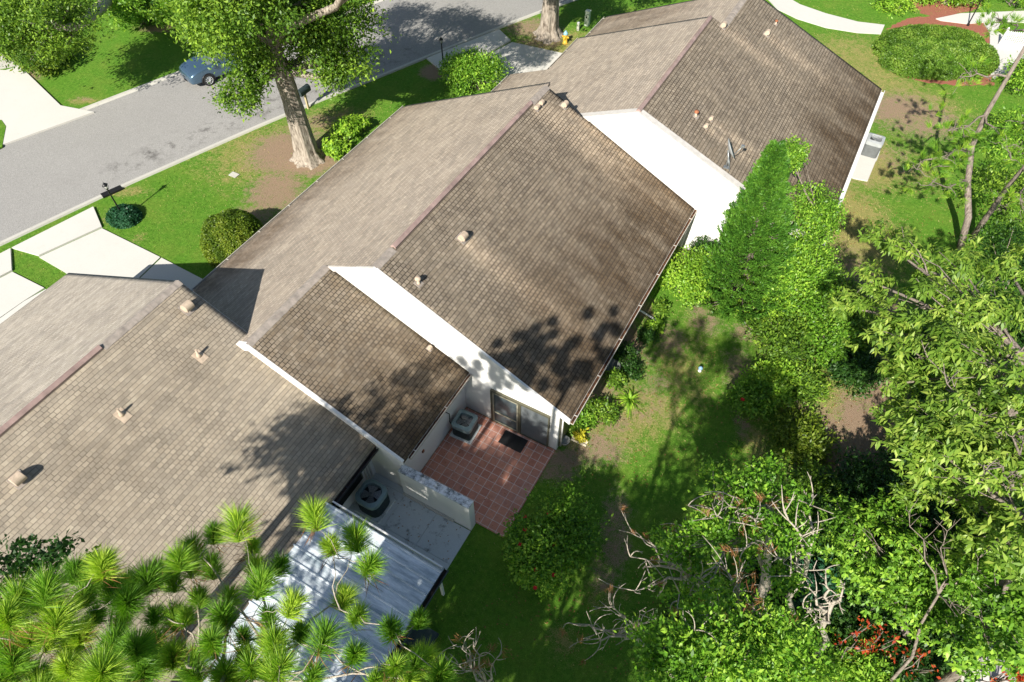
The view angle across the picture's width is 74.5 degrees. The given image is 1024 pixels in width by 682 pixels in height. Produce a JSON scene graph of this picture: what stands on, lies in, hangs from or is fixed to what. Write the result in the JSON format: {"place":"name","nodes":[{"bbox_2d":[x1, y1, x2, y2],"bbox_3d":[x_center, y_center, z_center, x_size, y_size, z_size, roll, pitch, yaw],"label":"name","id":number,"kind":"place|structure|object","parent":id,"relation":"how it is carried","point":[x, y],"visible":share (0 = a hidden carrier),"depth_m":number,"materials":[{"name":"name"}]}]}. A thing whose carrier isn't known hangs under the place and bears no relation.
{"place":"outdoors","nodes":[
{"label":"outdoors","id":0,"kind":"place"},
{"bbox_2d":[0,248,12,277],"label":"driveway","id":1,"kind":"structure","parent":0,"point":[6,267],"depth_m":30.68,"materials":[{"name":"concrete"}]},
{"bbox_2d":[0,272,44,317],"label":"driveway","id":2,"kind":"structure","parent":0,"point":[16,289],"depth_m":29.67,"materials":[{"name":"concrete"}]},
{"bbox_2d":[0,66,93,145],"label":"driveway","id":3,"kind":"structure","parent":0,"point":[30,105],"depth_m":38.18,"materials":[{"name":"concrete"}]},
{"bbox_2d":[12,207,101,255],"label":"driveway","id":4,"kind":"structure","parent":0,"point":[77,226],"depth_m":31.82,"materials":[{"name":"concrete"}]},
{"bbox_2d":[39,228,159,277],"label":"driveway","id":5,"kind":"structure","parent":0,"point":[101,251],"depth_m":30.94,"materials":[{"name":"concrete"}]},
{"bbox_2d":[141,258,201,288],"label":"driveway","id":6,"kind":"structure","parent":0,"point":[162,268],"depth_m":30.27,"materials":[{"name":"concrete"}]},
{"bbox_2d":[0,0,566,240],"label":"road","id":7,"kind":"structure","parent":0,"point":[48,174],"depth_m":37.31,"materials":[{"name":"grey asphalt"}]},
{"bbox_2d":[179,46,255,85],"bbox_3d":[-17.481,-16.904,40.160,4.784,1.750,2.080,-37,60,-25],"label":"parked car","id":8,"kind":"object","parent":7,"relation":"on","point":[190,73],"visible":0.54,"depth_m":39.34,"materials":[{"name":"blue paint"}]},
{"bbox_2d":[80,0,382,109],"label":"kerb","id":9,"kind":"structure","parent":7,"relation":"on","point":[127,92],"depth_m":39.47,"materials":[{"name":"concrete"}]},
{"bbox_2d":[427,29,510,69],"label":"driveway","id":10,"kind":"structure","parent":0,"point":[497,39],"depth_m":42.62,"materials":[{"name":"concrete"}]},
{"bbox_2d":[446,42,561,82],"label":"driveway","id":11,"kind":"structure","parent":0,"point":[521,58],"depth_m":41.66,"materials":[{"name":"concrete"}]},
{"bbox_2d":[0,0,1023,681],"bbox_3d":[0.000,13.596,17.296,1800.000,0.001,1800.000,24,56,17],"label":"ground","id":12,"kind":"structure","parent":0,"point":[128,58],"depth_m":29.05,"materials":[{"name":"green plant"}]},
{"bbox_2d":[10,37,75,80],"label":"leafy shrub","id":13,"kind":"object","parent":12,"relation":"on","point":[43,71],"visible":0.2,"depth_m":39.88,"materials":[{"name":"green plant"}]},
{"bbox_2d":[0,0,118,73],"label":"oak tree","id":14,"kind":"object","parent":12,"relation":"on","point":[21,21],"visible":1,"depth_m":33.66,"materials":[{"name":"green plant"}]},
{"bbox_2d":[0,530,129,678],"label":"leafy tree","id":15,"kind":"object","parent":12,"relation":"on","point":[50,557],"visible":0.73,"depth_m":11.00,"materials":[{"name":"green plant"}]},
{"bbox_2d":[0,535,201,681],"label":"pine tree","id":16,"kind":"object","parent":12,"relation":"on","point":[92,577],"visible":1,"depth_m":7.97,"materials":[{"name":"green plant"}]},
{"bbox_2d":[105,203,142,228],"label":"round shrub","id":17,"kind":"object","parent":12,"relation":"on","point":[125,216],"visible":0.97,"depth_m":32.22,"materials":[{"name":"green plant"}]},
{"bbox_2d":[95,0,158,31],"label":"leafy shrub","id":18,"kind":"object","parent":12,"relation":"on","point":[130,15],"visible":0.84,"depth_m":42.86,"materials":[{"name":"green plant"}]},
{"bbox_2d":[147,0,181,37],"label":"leafy shrub","id":19,"kind":"object","parent":12,"relation":"on","point":[159,13],"visible":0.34,"depth_m":42.38,"materials":[{"name":"green plant"}]},
{"bbox_2d":[0,273,378,681],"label":"house","id":20,"kind":"structure","parent":12,"relation":"on","point":[148,416],"depth_m":20.16,"materials":[{"name":"white paint"}]},
{"bbox_2d":[199,207,263,267],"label":"round shrub","id":21,"kind":"object","parent":12,"relation":"on","point":[229,231],"visible":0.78,"depth_m":29.95,"materials":[{"name":"green plant"}]},
{"bbox_2d":[156,0,396,169],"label":"oak tree","id":22,"kind":"object","parent":12,"relation":"on","point":[211,29],"visible":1,"depth_m":30.11,"materials":[{"name":"green plant"}]},
{"bbox_2d":[0,0,575,245],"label":"kerb","id":23,"kind":"structure","parent":12,"relation":"on","point":[98,197],"depth_m":36.70,"materials":[{"name":"concrete"}]},
{"bbox_2d":[138,492,464,681],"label":"pine tree","id":24,"kind":"object","parent":12,"relation":"on","point":[274,663],"visible":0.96,"depth_m":8.60,"materials":[{"name":"green plant"}]},
{"bbox_2d":[202,501,448,681],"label":"patio cover","id":25,"kind":"object","parent":12,"relation":"on","point":[412,581],"visible":0.42,"depth_m":19.50,"materials":[{"name":"metal"}]},
{"bbox_2d":[320,133,351,160],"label":"leafy shrub","id":26,"kind":"object","parent":12,"relation":"on","point":[334,145],"visible":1,"depth_m":35.21,"materials":[{"name":"green plant"}]},
{"bbox_2d":[329,115,362,140],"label":"leafy shrub","id":27,"kind":"object","parent":12,"relation":"on","point":[347,129],"visible":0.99,"depth_m":36.08,"materials":[{"name":"green plant"}]},
{"bbox_2d":[350,478,403,525],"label":"patio","id":28,"kind":"structure","parent":12,"relation":"on","point":[398,496],"depth_m":23.48,"materials":[{"name":"concrete"}]},
{"bbox_2d":[354,479,395,523],"bbox_3d":[-4.759,5.407,23.053,1.040,0.950,1.040,24,56,17],"label":"air conditioner","id":29,"kind":"object","parent":28,"relation":"on","point":[375,501],"visible":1,"depth_m":22.83,"materials":[{"name":"metal"}]},
{"bbox_2d":[383,496,436,544],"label":"patio","id":30,"kind":"structure","parent":12,"relation":"on","point":[412,513],"depth_m":23.07,"materials":[{"name":"concrete"}]},
{"bbox_2d":[405,626,438,647],"bbox_3d":[-2.795,9.117,20.689,0.850,0.200,0.700,24,56,17],"label":"step","id":31,"kind":"object","parent":12,"relation":"on","point":[426,632],"visible":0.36,"depth_m":20.62,"materials":[{"name":"grey concrete"}]},
{"bbox_2d":[398,464,475,529],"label":"privacy wall","id":32,"kind":"structure","parent":12,"relation":"on","point":[440,499],"depth_m":22.32,"materials":[{"name":"white paint"}]},
{"bbox_2d":[416,514,470,563],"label":"patio","id":33,"kind":"structure","parent":12,"relation":"on","point":[439,547],"depth_m":22.68,"materials":[{"name":"concrete"}]},
{"bbox_2d":[191,82,697,485],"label":"house","id":34,"kind":"structure","parent":12,"relation":"on","point":[400,287],"depth_m":24.53,"materials":[{"name":"white paint"}]},
{"bbox_2d":[490,388,550,446],"bbox_3d":[0.280,2.813,24.437,2.390,2.100,0.090,24,56,17],"label":"sliding door","id":35,"kind":"structure","parent":34,"relation":"in","point":[506,411],"depth_m":24.38,"materials":[{"name":"glass"}]},
{"bbox_2d":[437,45,513,96],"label":"leafy shrub","id":36,"kind":"object","parent":12,"relation":"on","point":[461,70],"visible":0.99,"depth_m":38.52,"materials":[{"name":"green plant"}]},
{"bbox_2d":[440,629,511,681],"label":"bare tree","id":37,"kind":"object","parent":12,"relation":"on","point":[474,669],"visible":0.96,"depth_m":15.05,"materials":[{"name":"grey plant"}]},
{"bbox_2d":[420,407,554,536],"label":"patio","id":38,"kind":"structure","parent":12,"relation":"on","point":[493,509],"depth_m":24.25,"materials":[{"name":"tile"}]},
{"bbox_2d":[450,409,481,444],"bbox_3d":[-1.736,3.126,24.948,0.900,0.810,0.900,21,55,16],"label":"air conditioner","id":39,"kind":"object","parent":38,"relation":"on","point":[466,426],"visible":1,"depth_m":24.76,"materials":[{"name":"metal"}]},
{"bbox_2d":[498,430,527,452],"bbox_3d":[0.039,3.723,24.978,0.950,0.020,0.600,24,56,17],"label":"door mat","id":40,"kind":"object","parent":38,"relation":"on","point":[515,442],"depth_m":24.96,"materials":[{"name":"black rubber"}]},
{"bbox_2d":[532,0,562,43],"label":"oak tree","id":41,"kind":"object","parent":12,"relation":"on","point":[548,31],"visible":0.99,"depth_m":42.55,"materials":[{"name":"brown plant"}]},
{"bbox_2d":[497,476,613,601],"bbox_3d":[1.429,6.222,21.880,3.413,1.960,4.191,24,56,17],"label":"hibiscus bush","id":42,"kind":"object","parent":12,"relation":"on","point":[534,559],"visible":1,"depth_m":21.36,"materials":[{"name":"green plant"}]},
{"bbox_2d":[585,393,611,417],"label":"bed plant","id":43,"kind":"object","parent":12,"relation":"on","point":[596,405],"visible":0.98,"depth_m":25.60,"materials":[{"name":"green plant"}]},
{"bbox_2d":[597,399,622,427],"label":"bed plant","id":44,"kind":"object","parent":12,"relation":"on","point":[607,417],"visible":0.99,"depth_m":25.43,"materials":[{"name":"green plant"}]},
{"bbox_2d":[602,366,627,391],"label":"bed plant","id":45,"kind":"object","parent":12,"relation":"on","point":[615,378],"visible":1,"depth_m":26.28,"materials":[{"name":"green plant"}]},
{"bbox_2d":[559,583,676,679],"bbox_3d":[2.967,7.985,17.815,3.866,6.185,1.671,-9,52,-7],"label":"bare tree","id":46,"kind":"object","parent":12,"relation":"on","point":[619,634],"visible":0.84,"depth_m":16.14,"materials":[{"name":"grey plant"}]},
{"bbox_2d":[614,340,641,367],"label":"bed plant","id":47,"kind":"object","parent":12,"relation":"on","point":[621,351],"visible":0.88,"depth_m":26.98,"materials":[{"name":"green plant"}]},
{"bbox_2d":[618,356,644,381],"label":"bed plant","id":48,"kind":"object","parent":12,"relation":"on","point":[631,369],"visible":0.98,"depth_m":26.58,"materials":[{"name":"green plant"}]},
{"bbox_2d":[636,324,659,346],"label":"bed plant","id":49,"kind":"object","parent":12,"relation":"on","point":[645,335],"visible":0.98,"depth_m":27.67,"materials":[{"name":"green plant"}]},
{"bbox_2d":[598,504,729,625],"bbox_3d":[4.139,6.855,17.555,4.246,7.993,3.306,24,56,17],"label":"bare tree","id":50,"kind":"object","parent":12,"relation":"on","point":[684,577],"visible":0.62,"depth_m":16.46,"materials":[{"name":"brown plant"}]},
{"bbox_2d":[364,152,985,681],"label":"fallen leaves","id":51,"kind":"object","parent":12,"relation":"on","point":[644,456],"visible":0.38,"depth_m":24.61,"materials":[{"name":"brown plant"}]},
{"bbox_2d":[655,243,719,309],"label":"leafy shrub","id":52,"kind":"object","parent":12,"relation":"on","point":[672,279],"visible":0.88,"depth_m":28.38,"materials":[{"name":"green plant"}]},
{"bbox_2d":[613,567,857,681],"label":"leafy tree","id":53,"kind":"object","parent":12,"relation":"on","point":[690,654],"visible":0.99,"depth_m":12.43,"materials":[{"name":"green plant"}]},
{"bbox_2d":[642,449,833,628],"bbox_3d":[5.202,6.400,17.974,3.689,8.088,4.961,36,60,25],"label":"leafy tree","id":54,"kind":"object","parent":12,"relation":"on","point":[722,531],"visible":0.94,"depth_m":15.52,"materials":[{"name":"green plant"}]},
{"bbox_2d":[688,490,788,590],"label":"bare tree","id":55,"kind":"object","parent":12,"relation":"on","point":[721,496],"visible":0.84,"depth_m":15.19,"materials":[{"name":"grey plant"}]},
{"bbox_2d":[683,535,798,641],"bbox_3d":[4.552,7.430,15.893,2.455,9.857,2.395,24,56,17],"label":"bare tree","id":56,"kind":"object","parent":12,"relation":"on","point":[736,586],"visible":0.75,"depth_m":13.56,"materials":[{"name":"grey plant"}]},
{"bbox_2d":[693,139,801,326],"bbox_3d":[9.872,-4.024,26.209,4.583,7.872,4.144,24,56,17],"label":"conifer","id":57,"kind":"object","parent":12,"relation":"on","point":[758,214],"visible":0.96,"depth_m":26.21,"materials":[{"name":"green plant"}]},
{"bbox_2d":[725,372,780,424],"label":"leafy shrub","id":58,"kind":"object","parent":12,"relation":"on","point":[755,400],"visible":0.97,"depth_m":25.21,"materials":[{"name":"green plant"}]},
{"bbox_2d":[730,256,806,318],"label":"leafy shrub","id":59,"kind":"object","parent":12,"relation":"on","point":[766,297],"visible":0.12,"depth_m":27.81,"materials":[{"name":"green plant"}]},
{"bbox_2d":[736,355,806,410],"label":"leafy shrub","id":60,"kind":"object","parent":12,"relation":"on","point":[776,375],"visible":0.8,"depth_m":25.60,"materials":[{"name":"green plant"}]},
{"bbox_2d":[736,523,810,613],"bbox_3d":[8.089,7.090,21.199,2.800,1.959,3.043,24,56,17],"label":"undergrowth bush","id":61,"kind":"object","parent":12,"relation":"on","point":[758,571],"visible":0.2,"depth_m":20.86,"materials":[{"name":"green plant"}]},
{"bbox_2d":[736,305,814,368],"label":"leafy shrub","id":62,"kind":"object","parent":12,"relation":"on","point":[789,347],"visible":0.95,"depth_m":26.82,"materials":[{"name":"green plant"}]},
{"bbox_2d":[748,274,834,330],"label":"leafy shrub","id":63,"kind":"object","parent":12,"relation":"on","point":[812,297],"visible":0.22,"depth_m":27.38,"materials":[{"name":"green plant"}]},
{"bbox_2d":[742,133,852,304],"bbox_3d":[11.993,-4.444,27.595,4.338,6.104,5.458,15,53,11],"label":"leafy tree","id":64,"kind":"object","parent":12,"relation":"on","point":[812,260],"visible":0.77,"depth_m":27.11,"materials":[{"name":"green plant"}]},
{"bbox_2d":[767,472,834,631],"bbox_3d":[6.636,6.473,17.416,2.830,8.637,2.381,-29,57,-21],"label":"bare tree","id":65,"kind":"object","parent":12,"relation":"on","point":[805,568],"visible":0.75,"depth_m":14.99,"materials":[{"name":"grey plant"}]},
{"bbox_2d":[769,359,835,413],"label":"leafy shrub","id":66,"kind":"object","parent":12,"relation":"on","point":[815,385],"visible":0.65,"depth_m":25.63,"materials":[{"name":"green plant"}]},
{"bbox_2d":[760,402,846,471],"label":"leafy shrub","id":67,"kind":"object","parent":12,"relation":"on","point":[798,438],"visible":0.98,"depth_m":24.40,"materials":[{"name":"green plant"}]},
{"bbox_2d":[776,456,850,523],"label":"undergrowth bush","id":68,"kind":"object","parent":12,"relation":"on","point":[803,479],"visible":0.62,"depth_m":23.04,"materials":[{"name":"green plant"}]},
{"bbox_2d":[769,609,860,681],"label":"undergrowth bush","id":69,"kind":"object","parent":12,"relation":"on","point":[836,659],"visible":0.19,"depth_m":19.17,"materials":[{"name":"green plant"}]},
{"bbox_2d":[789,564,845,667],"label":"bare tree","id":70,"kind":"object","parent":12,"relation":"on","point":[825,620],"visible":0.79,"depth_m":16.60,"materials":[{"name":"grey plant"}]},
{"bbox_2d":[784,540,860,622],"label":"undergrowth bush","id":71,"kind":"object","parent":12,"relation":"on","point":[821,587],"visible":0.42,"depth_m":20.50,"materials":[{"name":"green plant"}]},
{"bbox_2d":[795,262,875,319],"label":"leafy shrub","id":72,"kind":"object","parent":12,"relation":"on","point":[850,285],"visible":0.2,"depth_m":28.02,"materials":[{"name":"green plant"}]},
{"bbox_2d":[786,491,886,599],"bbox_3d":[10.355,6.428,21.520,3.151,2.371,3.612,24,56,17],"label":"undergrowth bush","id":73,"kind":"object","parent":12,"relation":"on","point":[822,545],"visible":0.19,"depth_m":21.29,"materials":[{"name":"green plant"}]},
{"bbox_2d":[802,312,870,372],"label":"leafy shrub","id":74,"kind":"object","parent":12,"relation":"on","point":[837,331],"visible":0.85,"depth_m":26.91,"materials":[{"name":"green plant"}]},
{"bbox_2d":[806,559,891,662],"bbox_3d":[10.112,8.062,20.502,3.007,1.857,3.214,24,56,17],"label":"undergrowth bush","id":75,"kind":"object","parent":12,"relation":"on","point":[844,620],"visible":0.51,"depth_m":19.94,"materials":[{"name":"green plant"}]},
{"bbox_2d":[814,300,887,350],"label":"leafy shrub","id":76,"kind":"object","parent":12,"relation":"on","point":[861,322],"visible":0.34,"depth_m":27.30,"materials":[{"name":"green plant"}]},
{"bbox_2d":[823,345,888,399],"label":"leafy shrub","id":77,"kind":"object","parent":12,"relation":"on","point":[860,369],"visible":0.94,"depth_m":26.22,"materials":[{"name":"green plant"}]},
{"bbox_2d":[850,155,877,181],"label":"concrete pad","id":78,"kind":"structure","parent":12,"relation":"on","point":[864,168],"depth_m":34.93,"materials":[{"name":"concrete"}]},
{"bbox_2d":[817,446,914,530],"bbox_3d":[12.013,5.038,22.863,3.397,1.879,3.339,24,56,17],"label":"undergrowth bush","id":79,"kind":"object","parent":12,"relation":"on","point":[856,476],"visible":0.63,"depth_m":22.80,"materials":[{"name":"green plant"}]},
{"bbox_2d":[827,632,911,681],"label":"undergrowth bush","id":80,"kind":"object","parent":12,"relation":"on","point":[860,673],"visible":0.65,"depth_m":19.16,"materials":[{"name":"green plant"}]},
{"bbox_2d":[861,133,885,160],"bbox_3d":[18.964,-10.259,35.425,0.970,0.980,0.970,24,56,17],"label":"air conditioner","id":81,"kind":"object","parent":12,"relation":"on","point":[873,145],"visible":0.94,"depth_m":35.15,"materials":[{"name":"metal"}]},
{"bbox_2d":[832,595,944,681],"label":"undergrowth bush","id":82,"kind":"object","parent":12,"relation":"on","point":[899,663],"visible":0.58,"depth_m":19.26,"materials":[{"name":"green plant"}]},
{"bbox_2d":[870,0,920,18],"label":"mulch bed plant","id":83,"kind":"object","parent":12,"relation":"on","point":[895,4],"visible":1,"depth_m":45.15,"materials":[{"name":"green plant"}]},
{"bbox_2d":[799,485,997,646],"bbox_3d":[10.754,6.799,19.750,5.538,4.853,4.196,24,56,17],"label":"leafy tree","id":84,"kind":"object","parent":12,"relation":"on","point":[903,589],"visible":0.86,"depth_m":18.28,"materials":[{"name":"green plant"}]},
{"bbox_2d":[859,479,964,566],"bbox_3d":[13.144,5.808,22.140,3.631,2.064,3.772,24,56,17],"label":"undergrowth bush","id":85,"kind":"object","parent":12,"relation":"on","point":[932,515],"visible":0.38,"depth_m":21.68,"materials":[{"name":"green plant"}]},
{"bbox_2d":[871,418,962,505],"bbox_3d":[14.423,4.134,23.670,3.414,1.731,3.426,24,56,17],"label":"undergrowth bush","id":86,"kind":"object","parent":12,"relation":"on","point":[890,457],"visible":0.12,"depth_m":23.48,"materials":[{"name":"green plant"}]},
{"bbox_2d":[826,218,1023,455],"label":"long leaf tree","id":87,"kind":"object","parent":12,"relation":"on","point":[958,351],"visible":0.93,"depth_m":18.89,"materials":[{"name":"green plant"}]},
{"bbox_2d":[871,23,1000,80],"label":"oval hedge","id":88,"kind":"object","parent":12,"relation":"on","point":[917,51],"visible":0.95,"depth_m":40.25,"materials":[{"name":"green plant"}]},
{"bbox_2d":[897,619,986,681],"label":"undergrowth bush","id":89,"kind":"object","parent":12,"relation":"on","point":[945,670],"visible":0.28,"depth_m":19.30,"materials":[{"name":"green plant"}]},
{"bbox_2d":[889,498,1000,681],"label":"bare tree","id":90,"kind":"object","parent":12,"relation":"on","point":[911,657],"visible":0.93,"depth_m":17.03,"materials":[{"name":"grey plant"}]},
{"bbox_2d":[868,394,1023,606],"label":"long leaf tree","id":91,"kind":"object","parent":12,"relation":"on","point":[926,448],"visible":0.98,"depth_m":16.50,"materials":[{"name":"green plant"}]},
{"bbox_2d":[900,0,1023,249],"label":"slim pine tree","id":92,"kind":"object","parent":12,"relation":"on","point":[938,160],"visible":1,"depth_m":27.93,"materials":[{"name":"green plant"}]},
{"bbox_2d":[907,523,1021,649],"bbox_3d":[13.915,7.480,20.533,3.665,2.522,3.805,5,52,4],"label":"undergrowth bush","id":93,"kind":"object","parent":12,"relation":"on","point":[988,609],"visible":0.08,"depth_m":20.06,"materials":[{"name":"green plant"}]},
{"bbox_2d":[921,340,1023,593],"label":"bare tree","id":94,"kind":"object","parent":12,"relation":"on","point":[1005,587],"visible":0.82,"depth_m":16.58,"materials":[{"name":"grey plant"}]},
{"bbox_2d":[927,537,1023,681],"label":"leafy tree","id":95,"kind":"object","parent":12,"relation":"on","point":[973,649],"visible":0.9,"depth_m":16.02,"materials":[{"name":"green plant"}]},
{"bbox_2d":[927,439,1023,551],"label":"undergrowth bush","id":96,"kind":"object","parent":12,"relation":"on","point":[953,529],"visible":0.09,"depth_m":22.23,"materials":[{"name":"green plant"}]},
{"bbox_2d":[953,156,1023,237],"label":"undergrowth bush","id":97,"kind":"object","parent":12,"relation":"on","point":[989,170],"visible":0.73,"depth_m":32.34,"materials":[{"name":"green plant"}]},
{"bbox_2d":[954,216,1023,291],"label":"undergrowth bush","id":98,"kind":"object","parent":12,"relation":"on","point":[999,243],"visible":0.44,"depth_m":29.69,"materials":[{"name":"green plant"}]},
{"bbox_2d":[969,111,1023,238],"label":"slim pine tree","id":99,"kind":"object","parent":12,"relation":"on","point":[1007,188],"visible":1,"depth_m":26.98,"materials":[{"name":"brown plant"}]},
{"bbox_2d":[979,99,1023,164],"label":"undergrowth bush","id":100,"kind":"object","parent":12,"relation":"on","point":[1003,119],"visible":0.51,"depth_m":35.20,"materials":[{"name":"green plant"}]},
{"bbox_2d":[990,287,1023,355],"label":"undergrowth bush","id":101,"kind":"object","parent":12,"relation":"on","point":[1021,342],"visible":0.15,"depth_m":27.12,"materials":[{"name":"green plant"}]},
{"bbox_2d":[991,51,1023,95],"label":"undergrowth bush","id":102,"kind":"object","parent":12,"relation":"on","point":[1018,80],"visible":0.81,"depth_m":38.55,"materials":[{"name":"green plant"}]},
{"bbox_2d":[491,0,884,249],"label":"house","id":103,"kind":"structure","parent":0,"point":[674,97],"depth_m":31.05,"materials":[{"name":"white paint"}]},
{"bbox_2d":[769,0,883,33],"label":"path","id":104,"kind":"structure","parent":0,"point":[794,9],"depth_m":44.70,"materials":[{"name":"concrete"}]},
{"bbox_2d":[936,11,1023,23],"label":"path","id":105,"kind":"structure","parent":0,"point":[963,18],"depth_m":44.87,"materials":[{"name":"concrete"}]},
{"bbox_2d":[983,22,1023,78],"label":"path","id":106,"kind":"structure","parent":0,"point":[1004,52],"depth_m":42.23,"materials":[{"name":"concrete"}]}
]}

